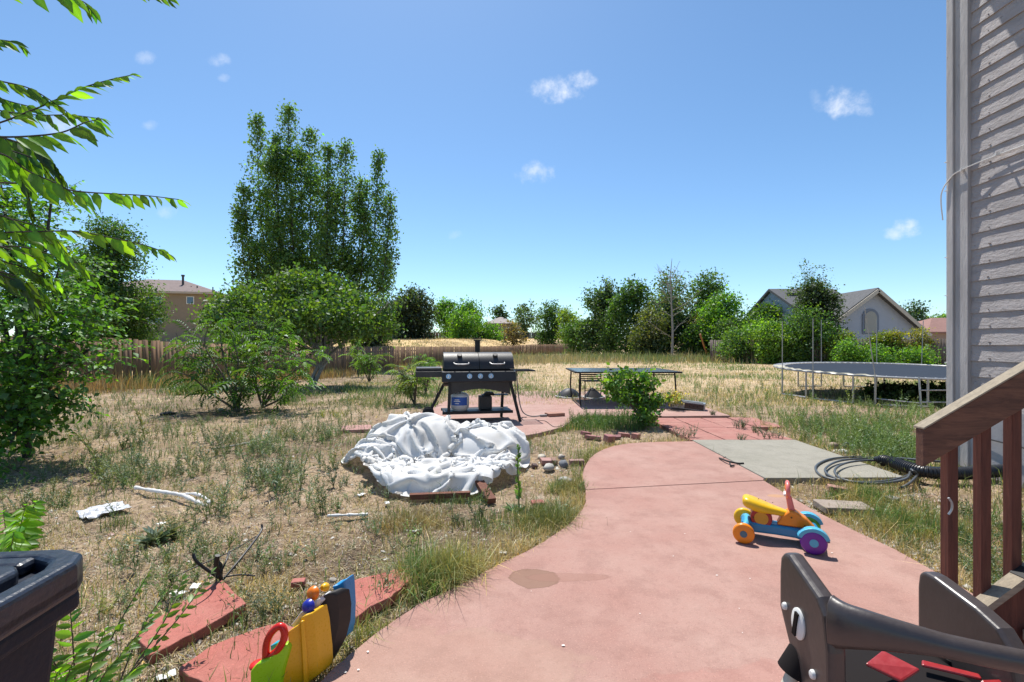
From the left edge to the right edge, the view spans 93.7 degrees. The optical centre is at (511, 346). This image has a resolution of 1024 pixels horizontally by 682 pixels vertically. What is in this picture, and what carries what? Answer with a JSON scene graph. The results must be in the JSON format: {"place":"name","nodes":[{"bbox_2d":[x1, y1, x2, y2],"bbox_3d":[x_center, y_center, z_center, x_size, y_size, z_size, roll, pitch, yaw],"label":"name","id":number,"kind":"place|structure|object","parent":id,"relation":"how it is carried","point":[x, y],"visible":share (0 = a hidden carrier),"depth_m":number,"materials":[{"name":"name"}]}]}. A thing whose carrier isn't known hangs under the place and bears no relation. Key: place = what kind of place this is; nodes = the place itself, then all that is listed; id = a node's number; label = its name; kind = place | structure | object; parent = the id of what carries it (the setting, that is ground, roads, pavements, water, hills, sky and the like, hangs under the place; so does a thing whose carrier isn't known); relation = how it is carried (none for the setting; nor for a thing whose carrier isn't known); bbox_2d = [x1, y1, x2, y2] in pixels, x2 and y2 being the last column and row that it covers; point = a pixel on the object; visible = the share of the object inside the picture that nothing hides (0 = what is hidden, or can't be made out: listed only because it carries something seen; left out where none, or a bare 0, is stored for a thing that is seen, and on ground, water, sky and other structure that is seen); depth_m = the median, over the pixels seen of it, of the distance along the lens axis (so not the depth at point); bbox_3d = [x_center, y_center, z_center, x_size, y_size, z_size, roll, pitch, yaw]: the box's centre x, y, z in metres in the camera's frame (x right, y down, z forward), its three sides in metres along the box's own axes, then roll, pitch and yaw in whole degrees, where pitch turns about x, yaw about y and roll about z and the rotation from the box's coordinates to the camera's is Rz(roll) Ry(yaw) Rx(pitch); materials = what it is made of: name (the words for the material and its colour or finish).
{"place":"outdoors","nodes":[
{"label":"outdoors","id":0,"kind":"place"},
{"bbox_2d":[49,351,529,397],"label":"tall dry grass","id":1,"kind":"structure","parent":0,"point":[101,385],"depth_m":14.60,"materials":[{"name":"plant"}]},
{"bbox_2d":[275,381,443,408],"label":"grass","id":2,"kind":"structure","parent":0,"point":[324,391],"depth_m":10.95,"materials":[{"name":"plant"}]},
{"bbox_2d":[0,0,945,338],"label":"sky","id":3,"kind":"structure","parent":0,"point":[536,150],"materials":[{"name":"blue"}]},
{"bbox_2d":[0,339,1023,681],"bbox_3d":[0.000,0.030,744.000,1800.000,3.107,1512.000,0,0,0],"label":"ground","id":4,"kind":"structure","parent":0,"point":[134,501],"depth_m":4.29,"materials":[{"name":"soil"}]},
{"bbox_2d":[0,500,46,551],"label":"leafy weed","id":5,"kind":"object","parent":4,"relation":"on","point":[21,536],"visible":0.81,"depth_m":2.12,"materials":[{"name":"green plant"}]},
{"bbox_2d":[0,549,82,681],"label":"wheelie bin","id":6,"kind":"object","parent":4,"relation":"on","point":[39,595],"visible":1,"depth_m":0.75,"materials":[{"name":"plastic"}]},
{"bbox_2d":[0,174,154,483],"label":"elm bush","id":7,"kind":"object","parent":4,"relation":"on","point":[26,385],"visible":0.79,"depth_m":5.13,"materials":[{"name":"green plant"}]},
{"bbox_2d":[0,0,190,325],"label":"elm tree","id":8,"kind":"object","parent":4,"relation":"on","point":[26,164],"visible":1,"depth_m":1.48,"materials":[{"name":"green plant"}]},
{"bbox_2d":[50,647,149,681],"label":"elm sucker","id":9,"kind":"object","parent":4,"relation":"on","point":[73,670],"visible":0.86,"depth_m":1.31,"materials":[{"name":"green plant"}]},
{"bbox_2d":[76,501,131,518],"bbox_3d":[-3.038,1.222,3.576,0.259,0.033,0.282,0,0,35],"label":"plastic bag","id":10,"kind":"object","parent":4,"relation":"on","point":[91,513],"visible":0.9,"depth_m":3.55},
{"bbox_2d":[51,570,161,681],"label":"elm sucker","id":11,"kind":"object","parent":4,"relation":"on","point":[107,674],"visible":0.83,"depth_m":1.53,"materials":[{"name":"green plant"}]},
{"bbox_2d":[52,211,176,378],"bbox_3d":[-17.870,-2.185,21.628,4.547,7.659,5.155,0,0,-42],"label":"tree","id":12,"kind":"object","parent":4,"relation":"on","point":[140,329],"visible":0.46,"depth_m":21.48,"materials":[{"name":"green plant"}]},
{"bbox_2d":[71,275,228,343],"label":"tan house","id":13,"kind":"structure","parent":4,"relation":"on","point":[182,293],"depth_m":59.91,"materials":[{"name":"paint"}]},
{"bbox_2d":[130,521,185,546],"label":"weed","id":14,"kind":"object","parent":4,"relation":"on","point":[163,536],"visible":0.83,"depth_m":3.06,"materials":[{"name":"green plant"}]},
{"bbox_2d":[120,567,215,679],"bbox_3d":[-1.315,1.079,1.830,0.346,0.347,0.125,0,0,-43],"label":"elm sucker","id":15,"kind":"object","parent":4,"relation":"on","point":[154,648],"visible":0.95,"depth_m":1.82,"materials":[{"name":"green plant"}]},
{"bbox_2d":[157,372,222,395],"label":"grass tuft","id":16,"kind":"object","parent":4,"relation":"on","point":[179,390],"visible":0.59,"depth_m":12.63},
{"bbox_2d":[136,580,245,664],"bbox_3d":[-1.442,1.222,2.164,0.323,0.045,0.536,0,0,20],"label":"broken slab","id":17,"kind":"object","parent":4,"relation":"on","point":[211,607],"depth_m":2.10,"materials":[{"name":"concrete"}]},
{"bbox_2d":[0,380,412,613],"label":"sage weeds","id":18,"kind":"object","parent":4,"relation":"on","point":[102,465],"visible":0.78,"depth_m":4.42,"materials":[{"name":"green plant"}]},
{"bbox_2d":[169,524,262,593],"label":"dead twigs","id":19,"kind":"object","parent":4,"relation":"on","point":[219,566],"visible":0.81,"depth_m":2.49,"materials":[{"name":"black wood"}]},
{"bbox_2d":[155,308,285,414],"bbox_3d":[-5.627,0.299,9.117,2.838,2.223,1.812,0,0,38],"label":"sumac shrub","id":20,"kind":"object","parent":4,"relation":"on","point":[235,400],"visible":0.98,"depth_m":8.97,"materials":[{"name":"green plant"}]},
{"bbox_2d":[23,388,424,606],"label":"green yard weeds","id":21,"kind":"object","parent":4,"relation":"on","point":[337,503],"visible":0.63,"depth_m":3.88,"materials":[{"name":"green plant"}]},
{"bbox_2d":[179,623,293,681],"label":"broken slab","id":22,"kind":"object","parent":4,"relation":"on","point":[233,665],"depth_m":1.84,"materials":[{"name":"concrete"}]},
{"bbox_2d":[225,580,286,624],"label":"weed","id":23,"kind":"object","parent":4,"relation":"on","point":[258,610],"visible":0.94,"depth_m":2.17,"materials":[{"name":"green plant"}]},
{"bbox_2d":[219,315,332,413],"bbox_3d":[-4.562,0.357,9.590,1.914,2.036,2.781,0,0,-41],"label":"sumac shrub","id":24,"kind":"object","parent":4,"relation":"on","point":[274,385],"visible":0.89,"depth_m":9.36,"materials":[{"name":"green plant"}]},
{"bbox_2d":[0,385,568,634],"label":"weeds","id":25,"kind":"object","parent":4,"relation":"on","point":[239,543],"visible":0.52,"depth_m":3.32,"materials":[{"name":"green plant"}]},
{"bbox_2d":[1,335,570,389],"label":"picket fence","id":26,"kind":"object","parent":4,"relation":"on","point":[398,353],"visible":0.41,"depth_m":20.62,"materials":[{"name":"brown wood"}]},
{"bbox_2d":[177,259,423,386],"bbox_3d":[-6.836,-0.675,15.780,6.827,4.153,5.525,0,0,42],"label":"orchard tree","id":27,"kind":"object","parent":4,"relation":"on","point":[327,298],"visible":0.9,"depth_m":15.01,"materials":[{"name":"green plant"}]},
{"bbox_2d":[249,574,355,681],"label":"activity walker","id":28,"kind":"object","parent":4,"relation":"on","point":[308,650],"visible":1,"depth_m":1.77,"materials":[{"name":"multicoloured plastic"}]},
{"bbox_2d":[223,98,403,345],"bbox_3d":[-13.372,-8.029,33.048,12.952,19.367,5.739,0,0,8],"label":"poplar tree","id":29,"kind":"object","parent":4,"relation":"on","point":[276,165],"visible":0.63,"depth_m":32.45,"materials":[{"name":"green plant"}]},
{"bbox_2d":[350,350,393,381],"bbox_3d":[-5.549,0.806,18.957,1.856,1.312,1.260,0,0,0],"label":"sumac sapling","id":30,"kind":"object","parent":4,"relation":"on","point":[360,361],"visible":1,"depth_m":18.90,"materials":[{"name":"green plant"}]},
{"bbox_2d":[354,570,412,627],"bbox_3d":[-0.733,1.220,2.347,0.318,0.045,0.563,0,0,30],"label":"broken slab","id":31,"kind":"object","parent":4,"relation":"on","point":[376,595],"depth_m":2.33,"materials":[{"name":"concrete"}]},
{"bbox_2d":[176,337,602,372],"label":"bank grass","id":32,"kind":"structure","parent":4,"relation":"on","point":[418,343],"depth_m":65.29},
{"bbox_2d":[343,490,459,542],"bbox_3d":[-0.746,1.178,3.345,0.875,0.192,0.822,0,0,-24],"label":"grass tuft","id":33,"kind":"object","parent":4,"relation":"on","point":[404,517],"visible":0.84,"depth_m":3.34,"materials":[{"name":"plant"}]},
{"bbox_2d":[384,361,437,404],"bbox_3d":[-2.138,0.789,10.240,1.189,0.959,1.234,0,0,0],"label":"sumac sapling","id":34,"kind":"object","parent":4,"relation":"on","point":[413,381],"visible":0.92,"depth_m":10.11,"materials":[{"name":"green plant"}]},
{"bbox_2d":[388,281,444,338],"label":"tree","id":35,"kind":"object","parent":4,"relation":"on","point":[418,325],"visible":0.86,"depth_m":74.89,"materials":[{"name":"green plant"}]},
{"bbox_2d":[341,411,529,496],"bbox_3d":[-0.822,0.969,4.869,2.028,0.490,2.073,0,0,0],"label":"white sheet","id":36,"kind":"object","parent":4,"relation":"on","point":[455,453],"visible":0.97,"depth_m":4.86,"materials":[{"name":"fabric"}]},
{"bbox_2d":[409,491,470,499],"bbox_3d":[-0.577,1.200,3.863,0.484,0.040,0.050,0,0,-8],"label":"wooden board","id":37,"kind":"object","parent":4,"relation":"on","point":[424,495],"visible":1,"depth_m":3.84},
{"bbox_2d":[355,498,537,619],"bbox_3d":[-0.343,1.051,2.485,1.198,0.447,1.170,0,0,0],"label":"grass tuft","id":38,"kind":"object","parent":4,"relation":"on","point":[440,571],"visible":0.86,"depth_m":2.51,"materials":[{"name":"plant"}]},
{"bbox_2d":[430,295,465,338],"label":"tree","id":39,"kind":"object","parent":4,"relation":"on","point":[445,306],"visible":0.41,"depth_m":87.01,"materials":[{"name":"green plant"}]},
{"bbox_2d":[433,303,487,338],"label":"willow bush","id":40,"kind":"object","parent":4,"relation":"on","point":[464,323],"visible":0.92,"depth_m":78.36,"materials":[{"name":"green plant"}]},
{"bbox_2d":[454,294,490,338],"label":"tree","id":41,"kind":"object","parent":4,"relation":"on","point":[469,305],"visible":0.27,"depth_m":91.31,"materials":[{"name":"green plant"}]},
{"bbox_2d":[473,318,505,340],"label":"shrub","id":42,"kind":"object","parent":4,"relation":"on","point":[490,328],"visible":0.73,"depth_m":90.94,"materials":[{"name":"green plant"}]},
{"bbox_2d":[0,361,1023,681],"bbox_3d":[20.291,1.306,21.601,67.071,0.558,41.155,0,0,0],"label":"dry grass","id":43,"kind":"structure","parent":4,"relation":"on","point":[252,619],"depth_m":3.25,"materials":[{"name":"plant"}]},
{"bbox_2d":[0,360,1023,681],"bbox_3d":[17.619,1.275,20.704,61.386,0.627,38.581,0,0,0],"label":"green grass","id":44,"kind":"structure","parent":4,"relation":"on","point":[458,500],"depth_m":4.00,"materials":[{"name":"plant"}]},
{"bbox_2d":[494,319,531,349],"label":"dry bush","id":45,"kind":"object","parent":4,"relation":"on","point":[514,334],"visible":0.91,"depth_m":83.73,"materials":[{"name":"brown plant"}]},
{"bbox_2d":[506,299,541,337],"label":"tree","id":46,"kind":"object","parent":4,"relation":"on","point":[523,320],"visible":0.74,"depth_m":103.00,"materials":[{"name":"green plant"}]},
{"bbox_2d":[480,487,607,542],"bbox_3d":[0.201,1.123,3.437,0.999,0.317,1.040,0,0,-43],"label":"grass tuft","id":47,"kind":"object","parent":4,"relation":"on","point":[542,510],"visible":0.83,"depth_m":3.33,"materials":[{"name":"plant"}]},
{"bbox_2d":[527,298,564,344],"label":"tree","id":48,"kind":"object","parent":4,"relation":"on","point":[545,336],"visible":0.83,"depth_m":84.99,"materials":[{"name":"green plant"}]},
{"bbox_2d":[535,472,594,498],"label":"grass tuft","id":49,"kind":"object","parent":4,"relation":"on","point":[569,486],"visible":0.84,"depth_m":4.13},
{"bbox_2d":[551,304,581,343],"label":"tree","id":50,"kind":"object","parent":4,"relation":"on","point":[564,313],"visible":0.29,"depth_m":80.20,"materials":[{"name":"green plant"}]},
{"bbox_2d":[556,313,595,354],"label":"shrub","id":51,"kind":"object","parent":4,"relation":"on","point":[572,345],"visible":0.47,"depth_m":61.82,"materials":[{"name":"green plant"}]},
{"bbox_2d":[567,282,616,354],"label":"tree","id":52,"kind":"object","parent":4,"relation":"on","point":[583,328],"visible":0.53,"depth_m":59.35,"materials":[{"name":"green plant"}]},
{"bbox_2d":[589,275,616,354],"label":"tree","id":53,"kind":"object","parent":4,"relation":"on","point":[604,294],"visible":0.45,"depth_m":58.41,"materials":[{"name":"green plant"}]},
{"bbox_2d":[590,305,622,354],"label":"shrub","id":54,"kind":"object","parent":4,"relation":"on","point":[608,342],"visible":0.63,"depth_m":56.23,"materials":[{"name":"green plant"}]},
{"bbox_2d":[561,404,656,431],"bbox_3d":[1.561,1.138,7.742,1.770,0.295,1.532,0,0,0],"label":"patio edge grass","id":55,"kind":"structure","parent":4,"relation":"on","point":[632,424],"depth_m":7.37,"materials":[{"name":"plant"}]},
{"bbox_2d":[226,391,1002,681],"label":"edge grass","id":56,"kind":"structure","parent":4,"relation":"on","point":[500,546],"depth_m":3.11,"materials":[{"name":"plant"}]},
{"bbox_2d":[602,273,663,354],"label":"tree","id":57,"kind":"object","parent":4,"relation":"on","point":[620,310],"visible":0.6,"depth_m":53.41,"materials":[{"name":"green plant"}]},
{"bbox_2d":[592,362,689,429],"bbox_3d":[2.476,0.815,8.131,1.028,1.130,3.009,0,0,41],"label":"leafy shrub","id":58,"kind":"object","parent":4,"relation":"on","point":[637,392],"visible":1,"depth_m":7.43,"materials":[{"name":"green plant"}]},
{"bbox_2d":[624,302,679,356],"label":"shrub","id":59,"kind":"object","parent":4,"relation":"on","point":[642,335],"visible":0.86,"depth_m":48.34,"materials":[{"name":"green plant"}]},
{"bbox_2d":[640,266,695,354],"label":"tree","id":60,"kind":"object","parent":4,"relation":"on","point":[679,286],"visible":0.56,"depth_m":51.20,"materials":[{"name":"green plant"}]},
{"bbox_2d":[583,441,763,489],"bbox_3d":[1.481,1.270,5.135,1.704,0.100,2.092,0,0,0],"label":"path far section","id":61,"kind":"object","parent":4,"relation":"on","point":[642,464],"visible":0.83,"depth_m":4.83,"materials":[{"name":"pink concrete"}]},
{"bbox_2d":[644,261,705,355],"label":"dead tree","id":62,"kind":"object","parent":4,"relation":"on","point":[672,326],"visible":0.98,"depth_m":44.43,"materials":[{"name":"grey plant"}]},
{"bbox_2d":[674,321,710,358],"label":"shrub","id":63,"kind":"object","parent":4,"relation":"on","point":[688,340],"visible":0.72,"depth_m":47.63,"materials":[{"name":"green plant"}]},
{"bbox_2d":[679,266,733,325],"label":"tree","id":64,"kind":"object","parent":4,"relation":"on","point":[711,288],"visible":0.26,"depth_m":52.06,"materials":[{"name":"green plant"}]},
{"bbox_2d":[690,283,747,353],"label":"tree","id":65,"kind":"object","parent":4,"relation":"on","point":[719,310],"visible":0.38,"depth_m":46.56,"materials":[{"name":"green plant"}]},
{"bbox_2d":[703,312,750,353],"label":"shrub","id":66,"kind":"object","parent":4,"relation":"on","point":[720,328],"visible":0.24,"depth_m":43.95,"materials":[{"name":"green plant"}]},
{"bbox_2d":[710,313,760,363],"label":"shrub","id":67,"kind":"object","parent":4,"relation":"on","point":[737,338],"visible":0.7,"depth_m":34.93,"materials":[{"name":"green plant"}]},
{"bbox_2d":[737,297,787,326],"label":"tree","id":68,"kind":"object","parent":4,"relation":"on","point":[765,310],"visible":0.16,"depth_m":44.16,"materials":[{"name":"green plant"}]},
{"bbox_2d":[745,314,813,364],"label":"bush","id":69,"kind":"object","parent":4,"relation":"on","point":[769,334],"visible":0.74,"depth_m":32.83,"materials":[{"name":"green plant"}]},
{"bbox_2d":[692,440,905,486],"bbox_3d":[3.010,1.266,5.337,1.338,0.100,1.808,0,0,0],"label":"path side section","id":70,"kind":"object","parent":4,"relation":"on","point":[777,460],"visible":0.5,"depth_m":5.06,"materials":[{"name":"grey concrete"}]},
{"bbox_2d":[778,301,846,364],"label":"bush","id":71,"kind":"object","parent":4,"relation":"on","point":[813,329],"visible":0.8,"depth_m":31.51,"materials":[{"name":"green plant"}]},
{"bbox_2d":[687,375,945,473],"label":"tall green weeds","id":72,"kind":"object","parent":4,"relation":"on","point":[882,441],"visible":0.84,"depth_m":7.09,"materials":[{"name":"green plant"}]},
{"bbox_2d":[786,272,849,351],"bbox_3d":[21.833,-1.526,34.309,4.209,7.536,4.648,0,0,22],"label":"tree","id":73,"kind":"object","parent":4,"relation":"on","point":[814,293],"visible":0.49,"depth_m":33.48,"materials":[{"name":"green plant"}]},
{"bbox_2d":[710,338,945,364],"bbox_3d":[24.008,0.437,31.484,20.642,1.880,3.676,0,0,26],"label":"fence","id":74,"kind":"object","parent":4,"relation":"on","point":[942,343],"visible":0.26,"depth_m":31.41,"materials":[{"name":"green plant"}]},
{"bbox_2d":[861,329,899,360],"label":"fence vine","id":75,"kind":"object","parent":74,"relation":"attached to","point":[881,339],"visible":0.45,"depth_m":30.42,"materials":[{"name":"green plant"}]},
{"bbox_2d":[882,318,939,360],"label":"fence vine","id":76,"kind":"object","parent":74,"relation":"attached to","point":[899,335],"visible":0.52,"depth_m":30.14,"materials":[{"name":"green plant"}]},
{"bbox_2d":[749,288,932,358],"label":"gabled house","id":77,"kind":"structure","parent":4,"relation":"on","point":[883,308],"depth_m":38.00,"materials":[{"name":"grey"}]},
{"bbox_2d":[862,309,878,333],"bbox_3d":[28.349,-1.964,37.940,1.300,1.988,0.080,0,0,0],"label":"arched window","id":78,"kind":"structure","parent":77,"relation":"in","point":[872,314],"depth_m":37.90,"materials":[{"name":"grey"}]},
{"bbox_2d":[813,499,873,515],"bbox_3d":[2.518,1.225,3.645,0.352,0.050,0.211,0,0,9],"label":"flat stone","id":79,"kind":"object","parent":4,"relation":"on","point":[819,504],"visible":0.73,"depth_m":3.61,"materials":[{"name":"stone"}]},
{"bbox_2d":[826,330,873,361],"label":"shrub","id":80,"kind":"object","parent":4,"relation":"on","point":[843,354],"visible":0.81,"depth_m":29.31,"materials":[{"name":"green plant"}]},
{"bbox_2d":[773,308,945,407],"bbox_3d":[9.491,0.222,11.963,5.303,2.063,5.311,0,0,0],"label":"trampoline","id":81,"kind":"object","parent":4,"relation":"on","point":[918,372],"visible":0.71,"depth_m":12.05,"materials":[{"name":"metal"}]},
{"bbox_2d":[798,469,929,510],"bbox_3d":[2.842,1.109,3.917,0.982,0.358,0.865,0,0,35],"label":"grass tuft","id":82,"kind":"object","parent":4,"relation":"on","point":[859,491],"visible":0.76,"depth_m":3.88,"materials":[{"name":"plant"}]},
{"bbox_2d":[797,484,939,564],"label":"green weeds","id":83,"kind":"object","parent":4,"relation":"on","point":[922,494],"visible":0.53,"depth_m":3.36,"materials":[{"name":"green plant"}]},
{"bbox_2d":[850,340,901,362],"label":"shrub","id":84,"kind":"object","parent":4,"relation":"on","point":[880,358],"visible":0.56,"depth_m":28.94,"materials":[{"name":"green plant"}]},
{"bbox_2d":[814,456,939,488],"bbox_3d":[3.472,1.167,4.680,1.438,0.156,0.841,0,0,-32],"label":"garden hose","id":85,"kind":"object","parent":4,"relation":"on","point":[895,480],"visible":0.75,"depth_m":4.44,"materials":[{"name":"grey"}]},
{"bbox_2d":[859,380,945,403],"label":"shrub","id":86,"kind":"object","parent":4,"relation":"on","point":[890,390],"visible":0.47,"depth_m":10.76,"materials":[{"name":"green plant"}]},
{"bbox_2d":[823,490,1002,558],"bbox_3d":[2.689,1.126,3.255,1.160,0.317,1.168,0,0,17],"label":"grass tuft","id":87,"kind":"object","parent":4,"relation":"on","point":[914,518],"visible":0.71,"depth_m":3.25,"materials":[{"name":"plant"}]},
{"bbox_2d":[888,337,945,364],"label":"shrub","id":88,"kind":"object","parent":4,"relation":"on","point":[913,356],"visible":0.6,"depth_m":28.53,"materials":[{"name":"green plant"}]},
{"bbox_2d":[899,299,936,320],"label":"tree","id":89,"kind":"object","parent":4,"relation":"on","point":[913,311],"visible":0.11,"depth_m":74.67,"materials":[{"name":"green plant"}]},
{"bbox_2d":[918,318,945,355],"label":"distant house","id":90,"kind":"structure","parent":4,"relation":"on","point":[939,324],"depth_m":61.12,"materials":[{"name":"pink"}]},
{"bbox_2d":[873,455,1002,479],"bbox_3d":[4.080,1.161,4.512,1.031,0.118,0.524,0,0,27],"label":"drain pipe","id":91,"kind":"object","parent":4,"relation":"on","point":[927,472],"visible":0.77,"depth_m":4.42,"materials":[{"name":"black"}]},
{"bbox_2d":[913,361,1023,644],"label":"stair railing","id":92,"kind":"object","parent":4,"relation":"on","point":[976,415],"visible":0.81,"depth_m":1.81,"materials":[{"name":"brown wood"}]},
{"bbox_2d":[940,0,1023,487],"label":"sided house","id":93,"kind":"structure","parent":4,"relation":"on","point":[984,191],"depth_m":4.67,"materials":[{"name":"grey paint"}]},
{"bbox_2d":[958,495,1023,584],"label":"stair weeds","id":94,"kind":"object","parent":4,"relation":"on","point":[993,579],"visible":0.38,"depth_m":2.86,"materials":[{"name":"green plant"}]},
{"bbox_2d":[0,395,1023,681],"bbox_3d":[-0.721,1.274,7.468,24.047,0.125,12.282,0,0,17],"label":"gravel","id":95,"kind":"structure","parent":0,"point":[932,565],"depth_m":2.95,"materials":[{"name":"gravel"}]},
{"bbox_2d":[420,391,729,439],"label":"patio paving","id":96,"kind":"structure","parent":0,"point":[530,426],"depth_m":8.96,"materials":[{"name":"pink concrete"}]},
{"bbox_2d":[415,338,534,421],"bbox_3d":[-0.606,0.543,7.918,1.935,1.366,0.749,0,0,-11],"label":"barbecue grill","id":97,"kind":"object","parent":96,"relation":"on","point":[476,369],"visible":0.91,"depth_m":7.72,"materials":[{"name":"black metal"}]},
{"bbox_2d":[451,392,468,410],"bbox_3d":[-0.850,0.875,7.823,0.302,0.349,0.306,0,0,0],"label":"propane tank","id":98,"kind":"object","parent":97,"relation":"on","point":[459,401],"visible":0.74,"depth_m":7.70,"materials":[{"name":"white metal"}]},
{"bbox_2d":[566,368,681,405],"bbox_3d":[2.340,0.868,10.460,2.154,0.710,1.714,0,0,0],"label":"patio table","id":99,"kind":"object","parent":96,"relation":"on","point":[594,370],"visible":0.71,"depth_m":10.02,"materials":[{"name":"metal"}]},
{"bbox_2d":[510,343,766,366],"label":"dry grass","id":100,"kind":"structure","parent":0,"point":[542,358],"depth_m":37.66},
{"bbox_2d":[343,357,945,406],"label":"meadow grass","id":101,"kind":"structure","parent":0,"point":[731,368],"depth_m":14.57,"materials":[{"name":"plant"}]},
{"bbox_2d":[321,481,972,681],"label":"path","id":102,"kind":"structure","parent":0,"point":[701,594],"depth_m":2.29,"materials":[{"name":"pink concrete"}]},
{"bbox_2d":[733,480,829,554],"bbox_3d":[1.677,1.030,3.026,0.514,0.379,0.354,0,0,26],"label":"ride on toy","id":103,"kind":"object","parent":102,"relation":"on","point":[807,531],"visible":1,"depth_m":2.98,"materials":[{"name":"multicoloured plastic"}]},
{"bbox_2d":[778,552,1023,681],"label":"toy","id":104,"kind":"object","parent":102,"relation":"on","point":[959,634],"visible":1,"depth_m":0.92,"materials":[{"name":"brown plastic"}]},
{"bbox_2d":[651,417,792,440],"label":"paver paving","id":105,"kind":"structure","parent":0,"point":[717,429],"depth_m":7.23,"materials":[{"name":"concrete"}]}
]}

